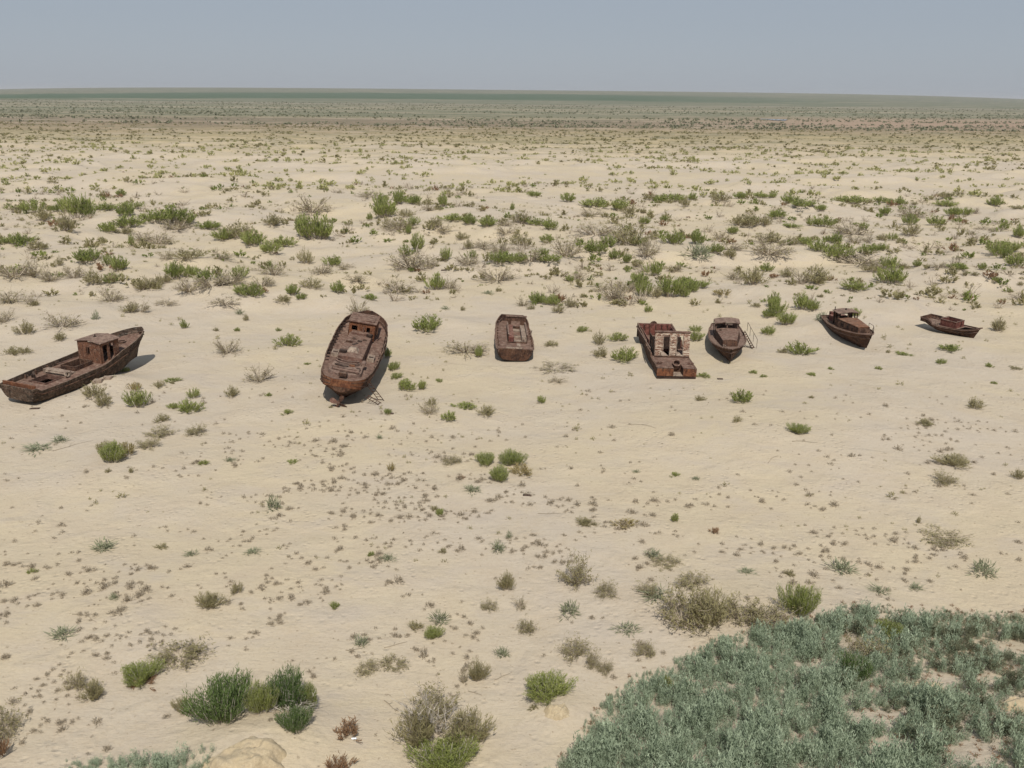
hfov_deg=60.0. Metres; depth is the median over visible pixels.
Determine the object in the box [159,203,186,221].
green shrub
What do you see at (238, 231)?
olive shrub
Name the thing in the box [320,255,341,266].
green shrub
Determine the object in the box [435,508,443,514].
green shrub
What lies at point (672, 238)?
green shrub
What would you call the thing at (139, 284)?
olive shrub
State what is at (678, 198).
green shrub
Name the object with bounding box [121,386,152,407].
green shrub
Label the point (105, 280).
green shrub
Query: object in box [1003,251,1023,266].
green shrub
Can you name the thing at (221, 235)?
green shrub
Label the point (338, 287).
green shrub
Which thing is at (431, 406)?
dry shrub
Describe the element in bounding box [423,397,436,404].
olive shrub
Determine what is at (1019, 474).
olive shrub
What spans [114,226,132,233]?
olive shrub
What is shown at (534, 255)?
dry shrub
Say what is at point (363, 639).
saltwort plant
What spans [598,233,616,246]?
green shrub
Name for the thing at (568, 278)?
green shrub
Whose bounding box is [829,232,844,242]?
green shrub
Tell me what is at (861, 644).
dry shrub
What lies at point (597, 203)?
green shrub
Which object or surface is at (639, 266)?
dry shrub
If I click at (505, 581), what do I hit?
olive shrub
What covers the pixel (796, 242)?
olive shrub
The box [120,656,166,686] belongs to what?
green shrub
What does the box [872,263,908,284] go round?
green shrub
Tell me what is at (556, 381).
dry shrub
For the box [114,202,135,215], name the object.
green shrub
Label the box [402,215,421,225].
green shrub
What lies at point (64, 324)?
dry shrub
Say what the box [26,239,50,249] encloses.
olive shrub
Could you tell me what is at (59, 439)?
saltwort plant
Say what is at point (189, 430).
dry shrub
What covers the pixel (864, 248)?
green shrub
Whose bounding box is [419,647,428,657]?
dry tuft
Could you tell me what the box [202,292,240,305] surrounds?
dry shrub
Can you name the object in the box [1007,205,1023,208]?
olive shrub
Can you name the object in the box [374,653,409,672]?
dry shrub
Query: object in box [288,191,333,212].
dry shrub
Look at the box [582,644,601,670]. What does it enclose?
dry shrub
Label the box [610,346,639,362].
green shrub
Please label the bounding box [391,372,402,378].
green shrub
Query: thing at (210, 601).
olive shrub
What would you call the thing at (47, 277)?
dry shrub
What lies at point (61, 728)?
dry tuft
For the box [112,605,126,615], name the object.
dry tuft
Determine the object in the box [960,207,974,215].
green shrub
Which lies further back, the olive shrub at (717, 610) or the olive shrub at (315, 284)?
the olive shrub at (315, 284)
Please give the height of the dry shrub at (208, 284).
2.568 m
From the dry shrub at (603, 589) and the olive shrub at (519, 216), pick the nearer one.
the dry shrub at (603, 589)
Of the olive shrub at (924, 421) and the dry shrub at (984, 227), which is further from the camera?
the dry shrub at (984, 227)
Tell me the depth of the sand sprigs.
130.21 m
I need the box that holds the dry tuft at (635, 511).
[626,508,637,514]
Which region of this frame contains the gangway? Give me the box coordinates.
[743,323,757,348]
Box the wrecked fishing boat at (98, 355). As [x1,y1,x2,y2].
[0,327,143,401]
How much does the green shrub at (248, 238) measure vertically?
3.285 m
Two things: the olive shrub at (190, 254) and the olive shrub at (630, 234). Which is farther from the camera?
the olive shrub at (630, 234)
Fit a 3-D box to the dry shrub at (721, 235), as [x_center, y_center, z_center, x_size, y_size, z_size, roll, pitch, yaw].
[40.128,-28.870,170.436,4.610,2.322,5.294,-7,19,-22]
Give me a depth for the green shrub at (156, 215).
169.20 m
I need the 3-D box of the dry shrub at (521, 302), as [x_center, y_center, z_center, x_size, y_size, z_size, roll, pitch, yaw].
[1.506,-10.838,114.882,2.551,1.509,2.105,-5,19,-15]
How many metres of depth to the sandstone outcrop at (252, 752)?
35.44 m
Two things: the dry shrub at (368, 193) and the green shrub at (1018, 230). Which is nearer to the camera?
the green shrub at (1018, 230)
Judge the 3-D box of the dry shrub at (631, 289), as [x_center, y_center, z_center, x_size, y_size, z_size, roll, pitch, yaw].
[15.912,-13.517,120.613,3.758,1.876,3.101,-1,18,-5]
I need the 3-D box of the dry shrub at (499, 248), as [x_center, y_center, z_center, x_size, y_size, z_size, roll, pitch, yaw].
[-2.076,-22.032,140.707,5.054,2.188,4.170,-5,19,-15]
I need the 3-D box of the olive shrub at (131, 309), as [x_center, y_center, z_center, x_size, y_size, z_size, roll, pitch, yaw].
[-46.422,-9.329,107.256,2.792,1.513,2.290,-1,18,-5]
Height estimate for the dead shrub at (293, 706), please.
0.826 m
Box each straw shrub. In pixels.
[118,441,135,456]
[126,382,141,389]
[386,462,395,470]
[508,462,532,475]
[610,517,637,529]
[712,289,730,295]
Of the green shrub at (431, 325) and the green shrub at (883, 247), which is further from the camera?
the green shrub at (883, 247)
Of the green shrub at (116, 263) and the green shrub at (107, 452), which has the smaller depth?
the green shrub at (107, 452)
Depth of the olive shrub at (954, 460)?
66.23 m
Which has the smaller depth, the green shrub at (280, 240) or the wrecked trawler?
the wrecked trawler
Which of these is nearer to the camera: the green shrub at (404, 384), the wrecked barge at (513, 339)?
the green shrub at (404, 384)
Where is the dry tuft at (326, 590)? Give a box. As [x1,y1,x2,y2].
[321,587,329,592]
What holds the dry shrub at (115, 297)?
on the sand flat
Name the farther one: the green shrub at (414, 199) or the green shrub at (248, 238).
the green shrub at (414, 199)
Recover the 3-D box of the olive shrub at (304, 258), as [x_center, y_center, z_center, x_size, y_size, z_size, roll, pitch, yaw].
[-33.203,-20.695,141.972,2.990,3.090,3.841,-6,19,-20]
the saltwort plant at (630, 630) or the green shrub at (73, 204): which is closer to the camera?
the saltwort plant at (630, 630)
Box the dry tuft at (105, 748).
[103,745,111,751]
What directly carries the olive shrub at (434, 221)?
on the sand flat
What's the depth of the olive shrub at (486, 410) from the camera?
75.33 m
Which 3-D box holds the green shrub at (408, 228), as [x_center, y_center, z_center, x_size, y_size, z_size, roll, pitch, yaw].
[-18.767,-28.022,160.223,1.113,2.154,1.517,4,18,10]
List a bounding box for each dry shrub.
[0,259,36,279]
[0,284,28,302]
[0,307,13,322]
[0,695,27,742]
[15,289,39,304]
[18,259,48,276]
[33,264,64,281]
[35,312,86,329]
[58,666,87,690]
[61,263,83,277]
[89,283,129,302]
[128,229,157,242]
[129,297,149,312]
[134,434,161,449]
[135,225,175,244]
[142,424,180,438]
[146,631,217,672]
[154,297,179,305]
[155,248,173,258]
[158,216,196,229]
[169,272,207,291]
[183,423,206,435]
[189,269,235,288]
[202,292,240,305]
[208,336,244,355]
[209,251,233,258]
[212,269,245,284]
[239,364,278,381]
[245,275,277,285]
[256,259,286,274]
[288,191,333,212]
[305,262,333,274]
[338,261,355,269]
[344,295,371,312]
[345,273,370,281]
[353,189,383,197]
[354,654,378,676]
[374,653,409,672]
[376,273,415,293]
[378,218,417,230]
[383,242,443,270]
[401,673,462,729]
[417,394,439,414]
[420,202,436,210]
[420,253,440,267]
[432,222,456,231]
[436,340,493,357]
[441,275,459,288]
[441,453,462,465]
[454,250,482,264]
[457,668,468,682]
[469,239,499,248]
[470,261,521,283]
[478,596,498,611]
[485,239,513,252]
[494,225,518,234]
[496,215,514,225]
[510,243,543,261]
[510,595,526,610]
[513,295,531,305]
[516,615,539,636]
[533,358,577,372]
[545,233,587,256]
[546,375,568,383]
[554,631,592,663]
[556,549,600,589]
[568,219,621,234]
[569,268,590,279]
[578,209,604,215]
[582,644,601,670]
[589,283,607,290]
[592,579,619,598]
[596,273,635,299]
[597,658,613,676]
[617,279,641,292]
[629,234,664,255]
[630,636,656,657]
[633,577,660,596]
[635,260,650,271]
[645,575,710,633]
[650,552,682,571]
[667,264,684,271]
[669,566,714,590]
[706,229,731,238]
[717,590,771,625]
[719,269,745,279]
[720,241,743,249]
[740,597,802,633]
[741,231,797,255]
[788,263,814,282]
[832,217,876,234]
[835,249,884,266]
[840,625,894,662]
[844,233,866,242]
[860,233,877,241]
[897,202,935,217]
[917,524,978,548]
[926,261,953,267]
[933,467,961,486]
[974,224,1002,229]
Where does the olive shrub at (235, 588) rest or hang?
on the sand flat
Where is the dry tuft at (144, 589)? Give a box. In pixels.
[138,584,151,592]
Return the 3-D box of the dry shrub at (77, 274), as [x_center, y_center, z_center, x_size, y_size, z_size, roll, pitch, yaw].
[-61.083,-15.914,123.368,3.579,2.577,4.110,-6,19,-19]
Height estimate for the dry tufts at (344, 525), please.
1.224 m
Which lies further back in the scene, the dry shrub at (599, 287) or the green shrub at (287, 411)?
the dry shrub at (599, 287)
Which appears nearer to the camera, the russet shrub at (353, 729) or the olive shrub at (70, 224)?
the russet shrub at (353, 729)
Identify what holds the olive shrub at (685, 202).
on the sand flat
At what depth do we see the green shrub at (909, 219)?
191.21 m
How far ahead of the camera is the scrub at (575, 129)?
564.28 m
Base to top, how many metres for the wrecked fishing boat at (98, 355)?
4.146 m
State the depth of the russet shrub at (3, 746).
36.22 m
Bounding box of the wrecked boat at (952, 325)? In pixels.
[920,314,982,337]
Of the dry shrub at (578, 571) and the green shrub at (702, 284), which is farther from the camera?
the green shrub at (702, 284)
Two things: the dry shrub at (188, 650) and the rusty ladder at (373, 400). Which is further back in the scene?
the rusty ladder at (373, 400)
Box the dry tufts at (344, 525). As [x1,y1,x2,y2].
[0,383,1022,766]
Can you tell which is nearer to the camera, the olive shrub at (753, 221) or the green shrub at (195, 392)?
the green shrub at (195, 392)
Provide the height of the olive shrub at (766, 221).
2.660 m
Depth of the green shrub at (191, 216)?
172.40 m
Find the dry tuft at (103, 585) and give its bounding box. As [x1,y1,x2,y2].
[97,581,109,588]
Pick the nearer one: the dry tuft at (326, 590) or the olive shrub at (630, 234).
the dry tuft at (326, 590)
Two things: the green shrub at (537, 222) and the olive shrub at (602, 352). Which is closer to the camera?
the olive shrub at (602, 352)
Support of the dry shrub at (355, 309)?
on the sand flat
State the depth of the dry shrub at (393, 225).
163.68 m
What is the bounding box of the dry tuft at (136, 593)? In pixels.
[133,589,143,595]
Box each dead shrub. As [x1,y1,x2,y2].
[251,676,327,730]
[391,682,479,740]
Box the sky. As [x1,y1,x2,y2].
[0,0,1023,98]
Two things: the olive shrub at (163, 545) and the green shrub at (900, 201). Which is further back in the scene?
the green shrub at (900, 201)
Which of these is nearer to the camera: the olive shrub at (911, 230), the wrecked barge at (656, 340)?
the wrecked barge at (656, 340)
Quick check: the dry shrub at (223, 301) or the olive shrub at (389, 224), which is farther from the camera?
the olive shrub at (389, 224)
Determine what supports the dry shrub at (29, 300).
on the sand flat
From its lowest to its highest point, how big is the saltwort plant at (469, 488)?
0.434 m
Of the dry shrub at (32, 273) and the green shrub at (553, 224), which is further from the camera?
the green shrub at (553, 224)
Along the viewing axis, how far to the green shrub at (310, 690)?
38.70 m
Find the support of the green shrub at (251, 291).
on the sand flat
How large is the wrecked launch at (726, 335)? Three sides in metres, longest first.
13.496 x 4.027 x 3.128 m
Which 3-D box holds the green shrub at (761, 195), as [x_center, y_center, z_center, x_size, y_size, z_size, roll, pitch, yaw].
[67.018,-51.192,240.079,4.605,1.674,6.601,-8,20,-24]
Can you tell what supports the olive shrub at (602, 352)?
on the sand flat
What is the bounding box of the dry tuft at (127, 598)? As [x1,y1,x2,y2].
[121,594,133,603]
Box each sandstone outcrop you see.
[202,736,286,767]
[544,703,569,720]
[904,680,942,695]
[999,696,1023,713]
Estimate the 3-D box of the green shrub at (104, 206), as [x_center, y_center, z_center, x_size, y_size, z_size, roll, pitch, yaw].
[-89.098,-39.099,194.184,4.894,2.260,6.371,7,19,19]
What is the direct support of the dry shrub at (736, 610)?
on the sand flat
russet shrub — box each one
[0,736,11,757]
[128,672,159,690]
[323,751,359,767]
[333,715,361,742]
[708,527,720,533]
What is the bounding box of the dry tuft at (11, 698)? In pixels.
[4,696,21,705]
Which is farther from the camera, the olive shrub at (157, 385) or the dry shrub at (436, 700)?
the olive shrub at (157, 385)
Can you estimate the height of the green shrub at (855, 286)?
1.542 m
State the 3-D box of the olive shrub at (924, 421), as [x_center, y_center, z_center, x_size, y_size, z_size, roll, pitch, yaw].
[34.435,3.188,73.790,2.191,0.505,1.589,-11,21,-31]
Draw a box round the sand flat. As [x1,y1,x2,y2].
[0,87,1023,767]
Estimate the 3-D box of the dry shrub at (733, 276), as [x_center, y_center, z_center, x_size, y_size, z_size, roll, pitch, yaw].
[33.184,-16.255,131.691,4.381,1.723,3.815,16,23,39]
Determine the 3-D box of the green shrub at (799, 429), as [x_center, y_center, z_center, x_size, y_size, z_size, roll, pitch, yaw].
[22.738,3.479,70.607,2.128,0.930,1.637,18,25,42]
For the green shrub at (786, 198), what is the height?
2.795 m
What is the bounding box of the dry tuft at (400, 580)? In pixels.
[394,574,404,583]
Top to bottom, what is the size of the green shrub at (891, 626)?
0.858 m
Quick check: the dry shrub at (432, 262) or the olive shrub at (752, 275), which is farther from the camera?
the dry shrub at (432, 262)
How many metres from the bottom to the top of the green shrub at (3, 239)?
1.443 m
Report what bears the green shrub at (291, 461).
on the sand flat
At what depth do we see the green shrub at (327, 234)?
156.25 m
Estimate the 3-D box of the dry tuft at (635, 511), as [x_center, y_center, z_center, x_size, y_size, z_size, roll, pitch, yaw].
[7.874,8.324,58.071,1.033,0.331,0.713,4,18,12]
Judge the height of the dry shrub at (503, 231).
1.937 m
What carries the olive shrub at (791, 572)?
on the sand flat
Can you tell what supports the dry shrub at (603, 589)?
on the sand flat
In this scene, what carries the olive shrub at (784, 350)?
on the sand flat
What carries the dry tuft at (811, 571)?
on the sand flat
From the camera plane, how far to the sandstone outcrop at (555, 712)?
39.00 m
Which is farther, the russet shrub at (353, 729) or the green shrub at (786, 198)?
the green shrub at (786, 198)
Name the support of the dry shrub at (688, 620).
on the sand flat
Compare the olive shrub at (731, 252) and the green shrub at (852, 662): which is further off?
the olive shrub at (731, 252)
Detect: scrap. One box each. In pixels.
[92,378,103,382]
[103,376,112,379]
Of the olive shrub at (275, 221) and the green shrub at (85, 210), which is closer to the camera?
the olive shrub at (275, 221)
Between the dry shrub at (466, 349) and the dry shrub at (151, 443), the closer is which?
the dry shrub at (151, 443)
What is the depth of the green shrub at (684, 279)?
122.17 m
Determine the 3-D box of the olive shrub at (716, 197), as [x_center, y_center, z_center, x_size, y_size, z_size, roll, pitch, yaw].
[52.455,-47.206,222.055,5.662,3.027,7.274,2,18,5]
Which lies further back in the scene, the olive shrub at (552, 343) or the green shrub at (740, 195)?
the green shrub at (740, 195)
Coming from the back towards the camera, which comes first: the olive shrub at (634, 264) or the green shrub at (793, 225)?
the green shrub at (793, 225)
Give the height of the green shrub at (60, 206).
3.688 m
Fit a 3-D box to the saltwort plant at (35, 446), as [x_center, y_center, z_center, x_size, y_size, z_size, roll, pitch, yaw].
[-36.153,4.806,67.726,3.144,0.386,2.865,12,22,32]
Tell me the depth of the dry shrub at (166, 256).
133.07 m
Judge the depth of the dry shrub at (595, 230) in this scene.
157.42 m
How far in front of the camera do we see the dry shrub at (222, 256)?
136.78 m
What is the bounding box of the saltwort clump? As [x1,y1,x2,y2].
[64,741,214,767]
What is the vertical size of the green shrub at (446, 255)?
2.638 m
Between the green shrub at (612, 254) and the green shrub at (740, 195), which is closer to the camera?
the green shrub at (612, 254)
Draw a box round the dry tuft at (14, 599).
[8,595,17,602]
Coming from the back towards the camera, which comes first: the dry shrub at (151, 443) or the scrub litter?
the dry shrub at (151, 443)
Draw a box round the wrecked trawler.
[320,310,387,406]
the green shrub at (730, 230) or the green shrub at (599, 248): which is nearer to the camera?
the green shrub at (599, 248)
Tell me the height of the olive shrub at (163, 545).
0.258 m
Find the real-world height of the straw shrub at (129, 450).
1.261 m
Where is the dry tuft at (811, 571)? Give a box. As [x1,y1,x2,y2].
[808,569,821,578]
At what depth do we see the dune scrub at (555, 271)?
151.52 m
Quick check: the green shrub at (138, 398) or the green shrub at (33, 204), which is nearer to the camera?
the green shrub at (138, 398)
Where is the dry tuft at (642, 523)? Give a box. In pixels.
[637,519,649,526]
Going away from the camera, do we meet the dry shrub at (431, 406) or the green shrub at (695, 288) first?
the dry shrub at (431, 406)
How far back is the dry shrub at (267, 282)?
117.87 m
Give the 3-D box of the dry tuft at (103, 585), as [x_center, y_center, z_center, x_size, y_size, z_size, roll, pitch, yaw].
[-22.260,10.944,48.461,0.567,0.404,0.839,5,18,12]
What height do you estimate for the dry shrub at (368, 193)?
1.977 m
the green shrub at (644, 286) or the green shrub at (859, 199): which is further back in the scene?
the green shrub at (859, 199)
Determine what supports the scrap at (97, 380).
on the sand flat
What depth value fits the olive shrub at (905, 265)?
139.59 m
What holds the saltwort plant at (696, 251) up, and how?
on the sand flat
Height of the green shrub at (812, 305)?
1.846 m
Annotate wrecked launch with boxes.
[708,317,746,361]
[820,306,873,347]
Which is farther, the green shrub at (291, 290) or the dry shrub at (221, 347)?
the green shrub at (291, 290)
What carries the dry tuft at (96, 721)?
on the sand flat
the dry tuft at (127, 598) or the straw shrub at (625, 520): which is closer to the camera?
the dry tuft at (127, 598)
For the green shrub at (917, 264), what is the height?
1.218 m
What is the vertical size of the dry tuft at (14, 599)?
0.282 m
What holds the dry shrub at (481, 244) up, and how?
on the sand flat
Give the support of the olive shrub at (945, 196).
on the sand flat
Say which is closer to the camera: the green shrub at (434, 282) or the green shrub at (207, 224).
the green shrub at (434, 282)
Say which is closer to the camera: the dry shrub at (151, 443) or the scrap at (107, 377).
the dry shrub at (151, 443)
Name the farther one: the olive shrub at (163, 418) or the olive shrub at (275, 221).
the olive shrub at (275, 221)
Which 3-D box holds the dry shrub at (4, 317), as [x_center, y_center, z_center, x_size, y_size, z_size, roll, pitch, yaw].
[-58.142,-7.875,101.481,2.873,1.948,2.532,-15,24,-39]
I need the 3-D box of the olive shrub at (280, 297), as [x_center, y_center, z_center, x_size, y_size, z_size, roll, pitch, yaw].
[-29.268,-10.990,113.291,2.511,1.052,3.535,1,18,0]
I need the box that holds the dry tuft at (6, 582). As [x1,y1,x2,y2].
[0,579,13,587]
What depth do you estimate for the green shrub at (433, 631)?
44.62 m
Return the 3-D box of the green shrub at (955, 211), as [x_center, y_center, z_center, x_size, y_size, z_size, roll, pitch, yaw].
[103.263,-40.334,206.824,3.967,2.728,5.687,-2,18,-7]
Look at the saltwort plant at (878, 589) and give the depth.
49.35 m
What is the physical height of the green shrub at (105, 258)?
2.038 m
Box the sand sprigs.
[0,197,1022,576]
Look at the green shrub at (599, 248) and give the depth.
144.27 m
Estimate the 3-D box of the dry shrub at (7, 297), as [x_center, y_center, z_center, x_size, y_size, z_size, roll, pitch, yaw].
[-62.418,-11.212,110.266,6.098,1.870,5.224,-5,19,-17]
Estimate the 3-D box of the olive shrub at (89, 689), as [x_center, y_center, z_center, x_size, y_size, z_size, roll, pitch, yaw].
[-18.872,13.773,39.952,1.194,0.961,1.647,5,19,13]
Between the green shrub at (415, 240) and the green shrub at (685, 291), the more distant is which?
the green shrub at (415, 240)
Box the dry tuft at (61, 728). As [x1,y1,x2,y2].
[56,724,66,733]
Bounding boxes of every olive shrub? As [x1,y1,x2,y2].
[2,345,19,354]
[11,319,38,334]
[17,345,31,353]
[25,204,54,221]
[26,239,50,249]
[53,331,67,340]
[55,254,63,265]
[56,209,78,231]
[75,676,104,700]
[79,380,106,398]
[80,266,104,286]
[93,391,112,406]
[95,440,110,449]
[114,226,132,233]
[117,301,140,312]
[132,276,153,290]
[141,274,163,287]
[151,380,165,387]
[153,413,171,422]
[154,542,167,549]
[155,271,175,283]
[166,247,210,258]
[169,696,193,714]
[193,591,233,608]
[219,219,257,237]
[223,385,240,396]
[229,580,242,593]
[261,211,284,226]
[272,294,292,302]
[296,245,314,263]
[297,276,324,288]
[379,218,399,227]
[383,701,443,747]
[393,209,416,217]
[406,619,424,631]
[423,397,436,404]
[424,216,443,226]
[438,703,496,745]
[455,230,470,239]
[463,238,472,248]
[468,658,491,681]
[476,403,496,416]
[496,569,516,589]
[504,232,531,245]
[507,209,535,222]
[544,340,558,346]
[552,302,565,312]
[564,297,578,307]
[576,515,601,525]
[592,328,605,345]
[592,347,607,357]
[609,219,659,244]
[620,202,638,214]
[632,256,644,266]
[639,193,654,199]
[647,284,662,296]
[680,194,691,206]
[681,585,734,632]
[695,395,707,400]
[709,190,732,200]
[719,246,736,256]
[725,214,748,225]
[733,415,743,422]
[738,266,774,284]
[740,211,763,226]
[752,230,783,242]
[756,214,773,225]
[777,266,794,276]
[777,347,789,352]
[782,569,794,576]
[785,235,803,244]
[803,264,834,284]
[859,259,883,272]
[875,233,887,240]
[896,263,912,268]
[901,222,923,236]
[915,418,932,425]
[930,452,973,468]
[934,190,959,197]
[967,396,987,408]
[990,315,1008,331]
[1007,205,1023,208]
[1009,467,1023,478]
[1010,365,1023,369]
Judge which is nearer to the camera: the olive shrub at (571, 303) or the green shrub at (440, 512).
the green shrub at (440, 512)
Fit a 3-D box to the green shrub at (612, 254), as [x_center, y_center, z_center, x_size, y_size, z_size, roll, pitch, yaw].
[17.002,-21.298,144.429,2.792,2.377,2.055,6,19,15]
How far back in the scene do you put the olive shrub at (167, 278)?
121.28 m
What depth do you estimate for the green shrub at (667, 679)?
40.44 m
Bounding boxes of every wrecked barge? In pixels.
[494,314,533,360]
[636,321,696,378]
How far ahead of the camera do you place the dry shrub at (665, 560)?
51.74 m
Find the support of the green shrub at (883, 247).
on the sand flat
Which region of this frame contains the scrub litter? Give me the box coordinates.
[560,600,1023,767]
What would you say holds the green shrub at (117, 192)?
on the sand flat
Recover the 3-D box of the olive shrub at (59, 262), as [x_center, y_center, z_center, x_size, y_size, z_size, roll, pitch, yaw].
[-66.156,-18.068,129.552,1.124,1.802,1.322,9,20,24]
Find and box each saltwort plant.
[20,441,52,456]
[43,625,79,641]
[51,435,70,443]
[88,536,116,553]
[90,310,99,319]
[107,592,117,599]
[181,548,198,556]
[234,308,244,314]
[244,546,260,555]
[266,494,281,511]
[351,634,369,647]
[379,553,397,561]
[427,609,451,625]
[462,484,480,495]
[491,539,505,553]
[493,645,510,658]
[559,599,581,621]
[610,620,642,637]
[638,583,668,603]
[642,547,662,561]
[677,242,714,259]
[735,566,756,574]
[812,311,827,320]
[822,556,861,574]
[865,581,890,594]
[909,582,925,590]
[962,558,999,578]
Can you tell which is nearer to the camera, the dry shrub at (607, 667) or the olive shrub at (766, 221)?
the dry shrub at (607, 667)
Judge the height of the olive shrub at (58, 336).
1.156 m
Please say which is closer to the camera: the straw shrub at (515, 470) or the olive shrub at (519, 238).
the straw shrub at (515, 470)
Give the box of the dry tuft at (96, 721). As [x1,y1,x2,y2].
[90,715,101,726]
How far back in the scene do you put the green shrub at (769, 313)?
108.97 m
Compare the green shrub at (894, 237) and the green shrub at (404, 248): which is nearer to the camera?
the green shrub at (404, 248)
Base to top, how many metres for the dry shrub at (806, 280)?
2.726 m
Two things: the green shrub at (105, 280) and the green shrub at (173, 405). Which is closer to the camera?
the green shrub at (173, 405)
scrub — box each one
[0,99,1023,131]
[0,120,1023,154]
[0,136,1023,200]
[0,172,1023,309]
[545,597,1023,767]
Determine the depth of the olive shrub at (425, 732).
37.27 m
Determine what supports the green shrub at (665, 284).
on the sand flat
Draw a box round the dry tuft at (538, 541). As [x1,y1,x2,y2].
[533,538,543,545]
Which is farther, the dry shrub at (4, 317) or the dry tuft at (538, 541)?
the dry shrub at (4, 317)
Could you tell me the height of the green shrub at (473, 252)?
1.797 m
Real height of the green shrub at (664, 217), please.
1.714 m
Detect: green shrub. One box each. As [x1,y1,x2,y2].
[0,236,13,244]
[6,231,39,244]
[15,198,45,213]
[50,203,58,211]
[55,196,69,212]
[56,191,94,218]
[71,246,101,263]
[79,197,97,216]
[93,201,119,209]
[95,221,116,232]
[97,440,127,462]
[100,252,115,264]
[100,271,121,282]
[108,253,129,270]
[110,213,147,227]
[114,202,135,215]
[115,188,126,195]
[119,200,147,208]
[120,367,130,371]
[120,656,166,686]
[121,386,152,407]
[127,235,134,246]
[139,207,173,222]
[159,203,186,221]
[162,257,185,279]
[164,377,183,382]
[165,403,178,408]
[175,206,195,224]
[176,663,254,725]
[177,398,205,412]
[179,319,189,327]
[181,264,199,276]
[185,387,199,397]
[190,265,221,281]
[194,219,222,229]
[197,459,208,464]
[208,228,233,239]
[230,265,250,278]
[232,283,251,293]
[235,282,265,297]
[239,229,266,245]
[241,678,279,713]
[258,239,283,253]
[262,663,306,709]
[268,235,299,246]
[272,333,302,346]
[274,703,314,732]
[282,409,293,414]
[284,283,300,295]
[286,459,298,463]
[294,213,313,237]
[296,293,307,298]
[297,212,333,239]
[297,680,317,707]
[319,225,330,239]
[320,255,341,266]
[328,602,339,608]
[329,279,345,293]
[362,293,376,299]
[366,213,372,219]
[369,196,398,217]
[371,191,388,204]
[383,408,392,413]
[384,346,391,356]
[388,361,399,369]
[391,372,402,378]
[392,187,403,204]
[397,377,418,390]
[398,242,413,256]
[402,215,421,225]
[403,726,481,767]
[404,194,422,204]
[406,224,411,234]
[410,231,424,249]
[412,314,442,331]
[418,379,425,388]
[423,625,445,639]
[424,272,445,289]
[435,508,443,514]
[436,213,462,221]
[437,191,447,206]
[440,245,452,261]
[440,410,456,420]
[450,401,476,408]
[461,212,477,224]
[464,248,477,258]
[474,345,482,356]
[474,451,494,465]
[477,215,497,226]
[488,250,513,264]
[488,463,509,480]
[497,448,527,465]
[505,252,529,263]
[521,669,578,704]
[525,190,541,196]
[526,217,550,225]
[528,291,550,303]
[531,246,549,253]
[531,252,561,261]
[537,395,545,402]
[539,233,553,241]
[541,293,560,305]
[543,217,558,229]
[560,192,575,201]
[564,275,573,280]
[577,326,587,331]
[578,196,610,207]
[583,238,609,253]
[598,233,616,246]
[607,332,628,340]
[608,248,623,259]
[610,197,629,210]
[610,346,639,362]
[621,252,631,262]
[626,270,650,284]
[629,236,645,245]
[634,277,654,296]
[638,216,651,223]
[642,257,662,275]
[644,304,652,312]
[653,193,689,201]
[655,272,688,297]
[657,229,685,243]
[658,674,675,687]
[659,215,668,220]
[671,514,678,521]
[675,275,695,288]
[678,286,691,296]
[683,281,698,291]
[688,191,697,199]
[688,277,712,288]
[690,228,707,244]
[690,325,702,330]
[690,327,705,341]
[696,373,709,377]
[706,242,723,253]
[725,226,738,233]
[730,389,753,402]
[733,192,746,198]
[752,192,769,197]
[755,262,775,271]
[760,325,775,334]
[762,307,779,317]
[766,209,788,218]
[766,294,788,313]
[767,291,780,304]
[769,191,777,197]
[775,311,797,324]
[776,580,822,616]
[780,192,800,202]
[782,223,803,227]
[785,340,819,354]
[786,423,811,433]
[788,198,816,206]
[792,291,809,309]
[798,237,813,244]
[806,217,818,225]
[807,236,834,251]
[807,298,822,310]
[813,215,838,226]
[814,204,828,210]
[822,235,831,240]
[822,241,859,259]
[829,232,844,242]
[831,194,872,204]
[834,648,874,681]
[838,280,871,290]
[850,307,861,316]
[858,244,872,254]
[859,221,869,229]
[865,244,881,250]
[871,195,888,202]
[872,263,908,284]
[874,616,903,640]
[878,205,893,214]
[878,255,901,269]
[879,242,888,250]
[885,232,898,240]
[894,196,908,204]
[895,351,913,355]
[901,212,920,224]
[913,260,921,266]
[926,214,945,225]
[934,199,958,206]
[936,358,946,363]
[938,344,962,351]
[942,205,963,216]
[946,262,969,269]
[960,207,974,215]
[978,261,986,269]
[985,194,1004,206]
[985,240,1012,254]
[991,245,1016,257]
[991,276,1000,281]
[998,221,1010,228]
[999,238,1022,251]
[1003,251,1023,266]
[1012,222,1023,238]
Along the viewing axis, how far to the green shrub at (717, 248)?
144.47 m
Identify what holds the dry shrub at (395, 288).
on the sand flat
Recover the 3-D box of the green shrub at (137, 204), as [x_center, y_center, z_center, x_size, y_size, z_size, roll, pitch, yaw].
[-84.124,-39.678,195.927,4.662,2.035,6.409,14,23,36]
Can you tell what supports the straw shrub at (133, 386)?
on the sand flat
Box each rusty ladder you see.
[366,381,383,400]
[366,395,380,404]
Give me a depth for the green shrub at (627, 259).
142.08 m
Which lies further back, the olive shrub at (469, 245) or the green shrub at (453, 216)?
the green shrub at (453, 216)
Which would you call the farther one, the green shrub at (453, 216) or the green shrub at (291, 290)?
the green shrub at (453, 216)
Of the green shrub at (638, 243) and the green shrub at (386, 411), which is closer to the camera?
the green shrub at (386, 411)

